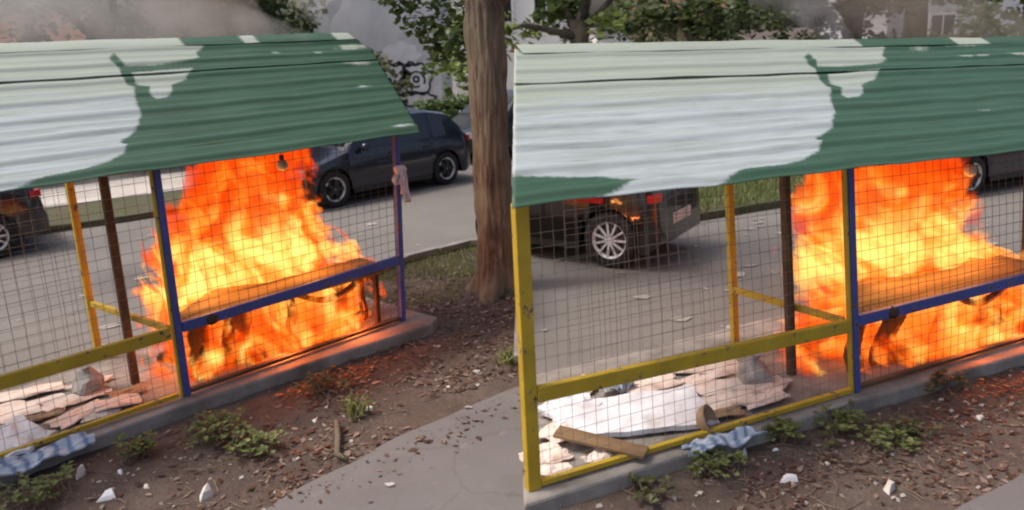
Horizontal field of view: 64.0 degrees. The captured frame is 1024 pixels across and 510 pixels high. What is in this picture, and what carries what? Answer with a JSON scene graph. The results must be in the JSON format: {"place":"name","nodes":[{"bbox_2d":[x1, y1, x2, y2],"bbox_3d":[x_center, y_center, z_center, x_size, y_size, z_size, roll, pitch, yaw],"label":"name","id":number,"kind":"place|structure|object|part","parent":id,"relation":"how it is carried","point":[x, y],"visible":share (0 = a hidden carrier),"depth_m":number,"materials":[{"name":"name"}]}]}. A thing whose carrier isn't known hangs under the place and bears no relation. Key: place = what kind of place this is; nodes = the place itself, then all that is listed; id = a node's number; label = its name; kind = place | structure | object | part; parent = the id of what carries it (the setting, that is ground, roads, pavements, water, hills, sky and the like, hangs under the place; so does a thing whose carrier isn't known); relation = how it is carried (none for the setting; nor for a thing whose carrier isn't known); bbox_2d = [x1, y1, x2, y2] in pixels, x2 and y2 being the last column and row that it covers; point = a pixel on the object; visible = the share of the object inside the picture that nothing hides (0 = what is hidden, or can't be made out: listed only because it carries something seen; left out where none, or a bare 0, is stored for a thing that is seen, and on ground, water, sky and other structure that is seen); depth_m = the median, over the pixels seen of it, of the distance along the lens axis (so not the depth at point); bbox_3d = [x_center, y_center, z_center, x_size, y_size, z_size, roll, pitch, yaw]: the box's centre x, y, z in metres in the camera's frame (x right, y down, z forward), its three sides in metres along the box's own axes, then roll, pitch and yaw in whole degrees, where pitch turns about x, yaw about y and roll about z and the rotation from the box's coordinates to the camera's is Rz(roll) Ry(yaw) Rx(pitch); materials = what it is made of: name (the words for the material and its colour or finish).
{"place":"outdoors","nodes":[
{"label":"outdoors","id":0,"kind":"place"},
{"bbox_2d":[0,11,94,42],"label":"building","id":1,"kind":"structure","parent":0,"point":[4,25],"depth_m":26.55,"materials":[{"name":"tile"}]},
{"bbox_2d":[39,161,260,207],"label":"pavement","id":2,"kind":"structure","parent":0,"point":[92,195],"depth_m":16.72,"materials":[{"name":"concrete"}]},
{"bbox_2d":[40,150,512,234],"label":"grass verge","id":3,"kind":"object","parent":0,"point":[95,219],"depth_m":14.43,"materials":[{"name":"plant"}]},
{"bbox_2d":[308,0,452,108],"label":"building","id":4,"kind":"structure","parent":0,"point":[371,24],"depth_m":24.11,"materials":[{"name":"concrete"}]},
{"bbox_2d":[0,0,820,38],"label":"sky","id":5,"kind":"structure","parent":0,"point":[785,5],"materials":[{"name":"white"}]},
{"bbox_2d":[0,74,1022,374],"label":"road","id":6,"kind":"structure","parent":0,"point":[436,214],"depth_m":10.23,"materials":[{"name":"asphalt"}]},
{"bbox_2d":[0,188,49,257],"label":"car","id":7,"kind":"object","parent":6,"relation":"on","point":[11,219],"visible":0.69,"depth_m":11.50,"materials":[{"name":"black metal"}]},
{"bbox_2d":[245,108,470,207],"bbox_3d":[-2.771,-1.907,15.207,2.040,1.472,4.132,11,20,42],"label":"car","id":8,"kind":"object","parent":6,"relation":"on","point":[437,149],"visible":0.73,"depth_m":14.43,"materials":[{"name":"black metal"}]},
{"bbox_3d":[-2.407,-2.133,14.429,0.164,0.427,0.741,11,20,42],"label":"window","id":9,"kind":"part","parent":8,"relation":"part of","materials":[{"name":"black glass"}]},
{"bbox_3d":[-1.852,-2.323,14.995,0.161,0.415,0.692,11,20,42],"label":"window","id":10,"kind":"part","parent":8,"relation":"part of","materials":[{"name":"black glass"}]},
{"bbox_3d":[-1.426,-2.444,15.425,0.157,0.403,0.346,11,20,42],"label":"window","id":11,"kind":"part","parent":8,"relation":"part of","materials":[{"name":"black glass"}]},
{"bbox_2d":[451,89,513,154],"bbox_3d":[-0.112,-3.212,19.685,2.040,1.472,4.132,11,20,42],"label":"car","id":12,"kind":"object","parent":6,"relation":"on","point":[462,119],"visible":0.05,"depth_m":18.66,"materials":[{"name":"grey metal"}]},
{"bbox_2d":[19,199,998,364],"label":"road litter","id":13,"kind":"object","parent":6,"relation":"on","point":[738,275],"visible":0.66,"depth_m":9.99,"materials":[{"name":"paper"}]},
{"bbox_2d":[475,187,699,267],"bbox_3d":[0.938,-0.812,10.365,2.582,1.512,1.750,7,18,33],"label":"car","id":14,"kind":"object","parent":6,"relation":"on","point":[546,210],"visible":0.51,"depth_m":9.59,"materials":[{"name":"black metal"}]},
{"bbox_2d":[856,150,1023,196],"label":"car","id":15,"kind":"object","parent":6,"relation":"on","point":[958,184],"visible":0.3,"depth_m":12.57,"materials":[{"name":"black metal"}]},
{"bbox_2d":[0,27,1023,509],"bbox_3d":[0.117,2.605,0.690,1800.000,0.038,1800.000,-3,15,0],"label":"ground","id":16,"kind":"structure","parent":0,"point":[426,411],"depth_m":5.56,"materials":[{"name":"soil"}]},
{"bbox_2d":[0,461,74,509],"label":"weed","id":17,"kind":"object","parent":16,"relation":"on","point":[44,486],"visible":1,"depth_m":5.15,"materials":[{"name":"plant"}]},
{"bbox_2d":[76,464,85,479],"bbox_3d":[-2.893,1.446,5.461,0.056,0.069,0.091,2,17,21],"label":"shard","id":18,"kind":"object","parent":16,"relation":"on","point":[80,473],"visible":1,"depth_m":5.46,"materials":[{"name":"ceramic"}]},
{"bbox_2d":[97,488,115,501],"bbox_3d":[-2.585,1.519,5.201,0.128,0.050,0.094,-16,22,-14],"label":"foam shard","id":19,"kind":"object","parent":16,"relation":"on","point":[108,494],"visible":1,"depth_m":5.18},
{"bbox_2d":[0,0,222,42],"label":"tree","id":20,"kind":"object","parent":16,"relation":"on","point":[108,22],"visible":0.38,"depth_m":18.24,"materials":[{"name":"green plant"}]},
{"bbox_2d":[112,429,157,462],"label":"weed","id":21,"kind":"object","parent":16,"relation":"on","point":[136,445],"visible":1,"depth_m":5.64,"materials":[{"name":"plant"}]},
{"bbox_2d":[199,483,213,501],"bbox_3d":[-1.926,1.480,5.115,0.076,0.091,0.090,16,23,35],"label":"shard","id":22,"kind":"object","parent":16,"relation":"on","point":[206,493],"visible":1,"depth_m":5.11,"materials":[{"name":"ceramic"}]},
{"bbox_2d":[179,407,251,450],"bbox_3d":[-2.133,1.236,5.924,0.516,0.183,0.594,-10,17,-27],"label":"weed","id":23,"kind":"object","parent":16,"relation":"on","point":[208,425],"visible":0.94,"depth_m":5.84,"materials":[{"name":"plant"}]},
{"bbox_2d":[103,0,328,37],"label":"tree","id":24,"kind":"object","parent":16,"relation":"on","point":[156,12],"visible":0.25,"depth_m":21.33,"materials":[{"name":"green plant"}]},
{"bbox_2d":[0,33,438,487],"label":"shelter","id":25,"kind":"object","parent":16,"relation":"on","point":[101,110],"visible":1,"depth_m":6.68,"materials":[{"name":"metal"}]},
{"bbox_2d":[0,391,24,406],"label":"cardboard scrap","id":26,"kind":"object","parent":25,"relation":"on","point":[14,402],"visible":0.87,"depth_m":6.38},
{"bbox_2d":[0,414,56,457],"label":"foam sheet","id":27,"kind":"object","parent":25,"relation":"on","point":[9,430],"visible":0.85,"depth_m":5.75,"materials":[{"name":"plastic"}]},
{"bbox_2d":[0,393,65,424],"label":"cardboard scrap","id":28,"kind":"object","parent":25,"relation":"on","point":[6,417],"visible":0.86,"depth_m":6.26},
{"bbox_2d":[0,381,66,402],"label":"cardboard scrap","id":29,"kind":"object","parent":25,"relation":"on","point":[19,393],"visible":0.94,"depth_m":6.58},
{"bbox_2d":[25,407,64,421],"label":"cardboard scrap","id":30,"kind":"object","parent":25,"relation":"on","point":[59,411],"visible":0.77,"depth_m":6.10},
{"bbox_2d":[0,431,94,477],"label":"striped cloth","id":31,"kind":"object","parent":25,"relation":"on","point":[65,446],"visible":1,"depth_m":5.53,"materials":[{"name":"fabric"}]},
{"bbox_2d":[41,399,106,429],"bbox_3d":[-3.218,1.184,6.122,0.220,0.033,0.491,5,16,25],"label":"cardboard scrap","id":32,"kind":"object","parent":25,"relation":"on","point":[64,423],"visible":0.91,"depth_m":6.06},
{"bbox_2d":[36,383,111,411],"bbox_3d":[-3.429,1.117,6.418,0.255,0.041,0.557,12,21,43],"label":"cardboard scrap","id":33,"kind":"object","parent":25,"relation":"on","point":[48,406],"visible":0.73,"depth_m":6.37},
{"bbox_2d":[72,364,104,395],"bbox_3d":[-3.405,0.982,6.550,0.258,0.239,0.246,10,19,39],"label":"rock","id":34,"kind":"object","parent":33,"relation":"on","point":[84,383],"visible":0.75,"depth_m":6.50,"materials":[{"name":"stone"}]},
{"bbox_2d":[64,374,113,389],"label":"cardboard scrap","id":35,"kind":"object","parent":25,"relation":"on","point":[107,377],"visible":0.11,"depth_m":6.76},
{"bbox_2d":[80,408,120,422],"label":"cardboard scrap","id":36,"kind":"object","parent":25,"relation":"on","point":[99,414],"visible":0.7,"depth_m":6.09,"materials":[{"name":"paper"}]},
{"bbox_2d":[94,393,141,411],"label":"cardboard scrap","id":37,"kind":"object","parent":25,"relation":"on","point":[135,399],"visible":0.88,"depth_m":6.25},
{"bbox_2d":[104,383,145,398],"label":"cardboard scrap","id":38,"kind":"object","parent":25,"relation":"on","point":[136,388],"visible":0.87,"depth_m":6.49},
{"bbox_2d":[156,295,366,361],"bbox_3d":[-2.253,0.633,7.584,0.951,0.295,1.891,11,20,42],"label":"charred debris","id":39,"kind":"object","parent":25,"relation":"on","point":[258,340],"visible":0.64,"depth_m":7.60,"materials":[{"name":"brown wood"}]},
{"bbox_2d":[276,153,287,170],"bbox_3d":[-2.016,-0.995,7.098,0.104,0.538,0.104,11,20,42],"label":"hanging lamp","id":40,"kind":"object","parent":25,"relation":"hanging from","point":[280,165],"visible":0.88,"depth_m":7.12,"materials":[{"name":"glass"}]},
{"bbox_2d":[180,258,385,378],"bbox_3d":[-2.072,0.536,7.302,0.561,0.613,1.990,11,20,42],"label":"bench","id":41,"kind":"object","parent":25,"relation":"on","point":[230,338],"visible":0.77,"depth_m":7.12,"materials":[{"name":"brown wood"}]},
{"bbox_2d":[392,165,410,202],"bbox_3d":[-1.038,-0.657,7.598,0.107,0.354,0.194,11,20,42],"label":"knotted rag","id":42,"kind":"object","parent":25,"relation":"attached to","point":[400,177],"visible":1,"depth_m":7.57,"materials":[{"name":"fabric"}]},
{"bbox_2d":[211,420,252,451],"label":"weed","id":43,"kind":"object","parent":16,"relation":"on","point":[235,438],"visible":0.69,"depth_m":5.76,"materials":[{"name":"green plant"}]},
{"bbox_2d":[172,0,317,166],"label":"tree","id":44,"kind":"object","parent":16,"relation":"on","point":[230,17],"visible":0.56,"depth_m":17.53,"materials":[{"name":"green plant"}]},
{"bbox_2d":[222,428,288,458],"bbox_3d":[-1.750,1.302,5.639,0.385,0.176,0.370,-3,15,0],"label":"weed","id":45,"kind":"object","parent":16,"relation":"on","point":[273,436],"visible":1,"depth_m":5.64,"materials":[{"name":"plant"}]},
{"bbox_2d":[291,365,350,395],"bbox_3d":[-1.522,1.011,6.682,0.456,0.178,0.577,-3,15,0],"label":"weed","id":46,"kind":"object","parent":16,"relation":"on","point":[325,381],"visible":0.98,"depth_m":6.59,"materials":[{"name":"green plant"}]},
{"bbox_2d":[334,419,348,460],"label":"fallen branch","id":47,"kind":"object","parent":16,"relation":"on","point":[337,452],"visible":1,"depth_m":5.64,"materials":[{"name":"wood"}]},
{"bbox_2d":[339,391,379,418],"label":"weed","id":48,"kind":"object","parent":16,"relation":"on","point":[351,406],"visible":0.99,"depth_m":6.15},
{"bbox_2d":[373,50,414,107],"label":"undergrowth","id":49,"kind":"object","parent":16,"relation":"on","point":[408,84],"visible":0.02,"depth_m":22.38,"materials":[{"name":"green plant"}]},
{"bbox_2d":[344,238,517,362],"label":"kerb","id":50,"kind":"structure","parent":16,"relation":"on","point":[420,254],"depth_m":10.57,"materials":[{"name":"concrete"}]},
{"bbox_2d":[364,242,514,304],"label":"grass","id":51,"kind":"structure","parent":16,"relation":"on","point":[441,272],"depth_m":9.88,"materials":[{"name":"plant"}]},
{"bbox_2d":[413,93,468,117],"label":"hedge","id":52,"kind":"object","parent":16,"relation":"on","point":[452,107],"visible":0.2,"depth_m":21.09,"materials":[{"name":"green plant"}]},
{"bbox_2d":[377,0,514,302],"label":"tree","id":53,"kind":"object","parent":16,"relation":"on","point":[481,35],"visible":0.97,"depth_m":8.63,"materials":[{"name":"brown plant"}]},
{"bbox_2d":[485,345,516,369],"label":"weed","id":54,"kind":"object","parent":16,"relation":"on","point":[505,358],"visible":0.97,"depth_m":7.00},
{"bbox_2d":[0,272,1023,509],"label":"twigs","id":55,"kind":"object","parent":16,"relation":"on","point":[983,458],"visible":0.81,"depth_m":5.48,"materials":[{"name":"wood"}]},
{"bbox_2d":[1,274,1023,509],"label":"pebbles","id":56,"kind":"object","parent":16,"relation":"on","point":[628,497],"visible":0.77,"depth_m":5.58,"materials":[{"name":"stone"}]},
{"bbox_2d":[2,251,1023,509],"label":"leaf litter","id":57,"kind":"object","parent":16,"relation":"on","point":[760,477],"visible":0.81,"depth_m":5.67,"materials":[{"name":"plant"}]},
{"bbox_2d":[30,294,1017,509],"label":"pale chips","id":58,"kind":"object","parent":16,"relation":"on","point":[698,492],"visible":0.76,"depth_m":5.34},
{"bbox_2d":[426,0,726,96],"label":"tree","id":59,"kind":"object","parent":16,"relation":"on","point":[580,21],"visible":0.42,"depth_m":16.67,"materials":[{"name":"green plant"}]},
{"bbox_2d":[626,472,676,502],"bbox_3d":[0.820,1.393,4.954,0.320,0.119,0.451,-3,15,0],"label":"weed","id":60,"kind":"object","parent":16,"relation":"on","point":[648,481],"visible":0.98,"depth_m":4.91,"materials":[{"name":"green plant"}]},
{"bbox_2d":[600,0,787,42],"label":"tree","id":61,"kind":"object","parent":16,"relation":"on","point":[683,23],"visible":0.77,"depth_m":19.34,"materials":[{"name":"green plant"}]},
{"bbox_2d":[682,449,747,479],"bbox_3d":[1.285,1.306,5.136,0.367,0.164,0.377,6,17,29],"label":"weed","id":62,"kind":"object","parent":16,"relation":"on","point":[716,462],"visible":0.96,"depth_m":5.12,"materials":[{"name":"plant"}]},
{"bbox_2d":[509,36,1023,509],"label":"shelter","id":63,"kind":"object","parent":16,"relation":"on","point":[594,120],"visible":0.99,"depth_m":5.74,"materials":[{"name":"metal"}]},
{"bbox_2d":[518,442,573,464],"bbox_3d":[0.201,1.280,5.219,0.336,0.036,0.260,-11,17,-30],"label":"cardboard scrap","id":64,"kind":"object","parent":63,"relation":"on","point":[552,454],"visible":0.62,"depth_m":5.22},
{"bbox_2d":[539,421,568,443],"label":"cardboard scrap","id":65,"kind":"object","parent":63,"relation":"on","point":[549,430],"visible":0.49,"depth_m":5.48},
{"bbox_2d":[540,462,571,475],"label":"cardboard scrap","id":66,"kind":"object","parent":63,"relation":"on","point":[545,469],"visible":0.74,"depth_m":5.04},
{"bbox_2d":[538,393,601,424],"bbox_3d":[0.394,1.071,5.792,0.408,0.096,0.327,-13,18,-35],"label":"foam sheet","id":67,"kind":"object","parent":63,"relation":"on","point":[554,414],"visible":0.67,"depth_m":5.76,"materials":[{"name":"plastic"}]},
{"bbox_2d":[580,448,612,463],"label":"cardboard scrap","id":68,"kind":"object","parent":63,"relation":"on","point":[596,454],"visible":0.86,"depth_m":5.16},
{"bbox_2d":[553,425,648,459],"bbox_3d":[0.565,1.195,5.238,0.600,0.023,0.130,9,21,22],"label":"plank","id":69,"kind":"object","parent":63,"relation":"on","point":[638,451],"visible":0.98,"depth_m":5.22,"materials":[{"name":"brown wood"}]},
{"bbox_2d":[599,382,633,393],"bbox_3d":[0.771,0.947,6.085,0.224,0.153,0.265,8,18,35],"label":"blue bag","id":70,"kind":"object","parent":63,"relation":"on","point":[623,387],"visible":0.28,"depth_m":6.00,"materials":[{"name":"plastic"}]},
{"bbox_2d":[561,384,719,436],"bbox_3d":[0.865,1.090,5.667,1.017,0.082,0.540,-5,15,-9],"label":"foam sheet","id":71,"kind":"object","parent":63,"relation":"on","point":[634,418],"visible":0.88,"depth_m":5.62,"materials":[{"name":"plastic"}]},
{"bbox_2d":[696,404,717,433],"bbox_3d":[1.286,1.099,5.455,0.090,0.200,0.200,-25,-12,33],"label":"bowl","id":72,"kind":"object","parent":71,"relation":"on","point":[702,421],"visible":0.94,"depth_m":5.42,"materials":[{"name":"beige ceramic"}]},
{"bbox_2d":[625,373,685,392],"bbox_3d":[1.012,0.966,6.197,0.541,0.035,0.334,-8,16,-19],"label":"cardboard scrap","id":73,"kind":"object","parent":63,"relation":"on","point":[664,384],"visible":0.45,"depth_m":6.16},
{"bbox_2d":[663,373,709,396],"bbox_3d":[1.292,1.006,6.075,0.696,0.032,0.279,-15,19,-39],"label":"cardboard scrap","id":74,"kind":"object","parent":63,"relation":"on","point":[694,377],"visible":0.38,"depth_m":6.24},
{"bbox_2d":[674,365,712,373],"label":"cardboard scrap","id":75,"kind":"object","parent":63,"relation":"on","point":[703,368],"visible":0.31,"depth_m":6.39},
{"bbox_2d":[692,359,739,378],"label":"cardboard scrap","id":76,"kind":"object","parent":63,"relation":"on","point":[730,370],"visible":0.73,"depth_m":6.38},
{"bbox_2d":[682,426,766,458],"bbox_3d":[1.362,1.194,5.303,0.604,0.089,0.177,-9,16,-23],"label":"striped cloth","id":77,"kind":"object","parent":63,"relation":"on","point":[737,437],"visible":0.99,"depth_m":5.28,"materials":[{"name":"fabric"}]},
{"bbox_2d":[688,377,763,396],"bbox_3d":[1.622,0.977,6.091,0.574,0.040,0.290,-3,15,-3],"label":"cardboard scrap","id":78,"kind":"object","parent":63,"relation":"on","point":[723,384],"visible":0.69,"depth_m":6.08,"materials":[{"name":"cardboard"}]},
{"bbox_2d":[736,353,773,384],"bbox_3d":[1.816,0.842,6.163,0.242,0.253,0.250,-8,16,-21],"label":"plastic bag","id":79,"kind":"object","parent":78,"relation":"on","point":[749,365],"visible":0.81,"depth_m":6.11,"materials":[{"name":"plastic"}]},
{"bbox_2d":[714,406,745,417],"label":"cardboard scrap","id":80,"kind":"object","parent":63,"relation":"on","point":[737,411],"visible":0.63,"depth_m":5.65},
{"bbox_2d":[700,390,764,409],"bbox_3d":[1.534,1.040,5.833,0.470,0.044,0.228,-5,15,-8],"label":"cardboard scrap","id":81,"kind":"object","parent":63,"relation":"on","point":[741,400],"visible":0.76,"depth_m":5.85,"materials":[{"name":"cardboard"}]},
{"bbox_2d":[739,389,790,409],"bbox_3d":[1.794,1.028,5.833,0.424,0.034,0.165,-10,17,-27],"label":"cardboard scrap","id":82,"kind":"object","parent":63,"relation":"on","point":[774,393],"visible":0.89,"depth_m":5.83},
{"bbox_2d":[752,375,793,392],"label":"cardboard scrap","id":83,"kind":"object","parent":63,"relation":"on","point":[778,381],"visible":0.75,"depth_m":6.06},
{"bbox_2d":[843,256,1023,372],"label":"counter","id":84,"kind":"object","parent":63,"relation":"on","point":[890,295],"visible":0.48,"depth_m":6.51,"materials":[{"name":"brown wood"}]},
{"bbox_2d":[963,157,977,176],"bbox_3d":[3.663,-0.891,6.508,0.104,0.544,0.104,-9,16,-24],"label":"hanging lamp","id":85,"kind":"object","parent":63,"relation":"hanging from","point":[972,170],"visible":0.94,"depth_m":6.53,"materials":[{"name":"glass"}]},
{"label":"flames","id":86,"kind":"object","parent":63,"relation":"on","visible":0},
{"bbox_2d":[785,302,1004,362],"bbox_3d":[3.224,0.557,6.939,1.891,0.295,0.951,-9,16,-24],"label":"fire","id":87,"kind":"object","parent":86,"relation":"on","point":[869,332],"visible":0.38,"depth_m":6.83,"materials":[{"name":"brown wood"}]},
{"bbox_2d":[761,416,805,445],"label":"weed","id":88,"kind":"object","parent":16,"relation":"on","point":[784,432],"visible":0.97,"depth_m":5.46,"materials":[{"name":"plant"}]},
{"bbox_2d":[780,473,797,482],"bbox_3d":[1.688,1.369,5.036,0.114,0.041,0.084,-6,19,-11],"label":"foam shard","id":89,"kind":"object","parent":16,"relation":"on","point":[787,477],"visible":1,"depth_m":5.02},
{"bbox_2d":[767,0,905,39],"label":"tree","id":90,"kind":"object","parent":16,"relation":"on","point":[851,23],"visible":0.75,"depth_m":23.94,"materials":[{"name":"green plant"}]},
{"bbox_2d":[813,393,879,445],"bbox_3d":[2.252,1.142,5.622,0.517,0.166,0.719,-3,15,0],"label":"weed","id":91,"kind":"object","parent":16,"relation":"on","point":[845,419],"visible":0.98,"depth_m":5.60,"materials":[{"name":"plant"}]},
{"bbox_2d":[745,23,1017,39],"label":"undergrowth","id":92,"kind":"object","parent":16,"relation":"on","point":[933,34],"visible":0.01,"depth_m":25.89,"materials":[{"name":"green plant"}]},
{"bbox_2d":[883,480,894,494],"bbox_3d":[2.236,1.371,4.862,0.055,0.082,0.090,21,34,38],"label":"shard","id":93,"kind":"object","parent":16,"relation":"on","point":[889,488],"visible":1,"depth_m":4.86,"materials":[{"name":"ceramic"}]},
{"bbox_2d":[857,422,920,451],"bbox_3d":[2.487,1.205,5.382,0.375,0.126,0.383,-3,15,0],"label":"weed","id":94,"kind":"object","parent":16,"relation":"on","point":[886,434],"visible":0.99,"depth_m":5.35,"materials":[{"name":"plant"}]},
{"bbox_2d":[883,414,942,437],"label":"weed","id":95,"kind":"object","parent":16,"relation":"on","point":[911,424],"visible":0.93,"depth_m":5.49,"materials":[{"name":"green plant"}]},
{"bbox_2d":[841,0,1023,37],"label":"tree","id":96,"kind":"object","parent":16,"relation":"on","point":[915,14],"visible":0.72,"depth_m":16.02,"materials":[{"name":"green plant"}]},
{"bbox_2d":[916,368,988,398],"bbox_3d":[3.220,0.958,6.093,0.613,0.174,0.573,5,16,26],"label":"weed","id":97,"kind":"object","parent":16,"relation":"on","point":[958,382],"visible":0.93,"depth_m":6.08,"materials":[{"name":"green plant"}]},
{"bbox_2d":[976,415,983,419],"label":"scrap","id":98,"kind":"object","parent":16,"relation":"on","point":[978,417],"visible":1,"depth_m":5.70,"materials":[{"name":"paper"}]},
{"bbox_2d":[944,0,1023,37],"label":"tree","id":99,"kind":"object","parent":16,"relation":"on","point":[1010,29],"visible":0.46,"depth_m":17.51,"materials":[{"name":"green plant"}]},
{"bbox_2d":[451,0,577,105],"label":"building","id":100,"kind":"structure","parent":0,"point":[521,10],"depth_m":31.82,"materials":[{"name":"concrete"}]},
{"bbox_2d":[504,0,513,23],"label":"window","id":101,"kind":"structure","parent":100,"relation":"in","point":[509,6],"depth_m":31.63,"materials":[{"name":"white glass"}]},
{"bbox_2d":[532,0,558,22],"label":"window","id":102,"kind":"structure","parent":100,"relation":"in","point":[534,2],"depth_m":31.61,"materials":[{"name":"white glass"}]},
{"bbox_2d":[589,26,631,42],"bbox_3d":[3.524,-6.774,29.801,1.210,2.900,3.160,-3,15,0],"label":"building","id":103,"kind":"structure","parent":0,"point":[595,40],"depth_m":28.10,"materials":[{"name":"concrete"}]},
{"bbox_2d":[266,386,1023,509],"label":"path","id":104,"kind":"structure","parent":0,"point":[485,472],"depth_m":5.23,"materials":[{"name":"concrete"}]},
{"bbox_2d":[272,389,519,509],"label":"blown leaves","id":105,"kind":"object","parent":104,"relation":"on","point":[385,454],"visible":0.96,"depth_m":5.64,"materials":[{"name":"brown plant"}]},
{"bbox_2d":[384,405,471,485],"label":"path litter","id":106,"kind":"object","parent":104,"relation":"on","point":[392,483],"visible":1,"depth_m":5.12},
{"bbox_2d":[630,0,727,41],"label":"building","id":107,"kind":"structure","parent":0,"point":[672,40],"depth_m":30.20,"materials":[{"name":"concrete"}]},
{"bbox_2d":[699,169,898,213],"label":"grass","id":108,"kind":"structure","parent":0,"point":[750,193],"depth_m":13.09,"materials":[{"name":"plant"}]},
{"bbox_2d":[821,0,1022,39],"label":"building","id":109,"kind":"structure","parent":0,"point":[942,21],"depth_m":28.06,"materials":[{"name":"concrete"}]},
{"bbox_2d":[928,12,957,37],"bbox_3d":[14.766,-7.765,28.111,0.960,1.060,0.080,-3,15,0],"label":"window","id":110,"kind":"structure","parent":109,"relation":"in","point":[944,22],"depth_m":28.05,"materials":[{"name":"white glass"}]}
]}

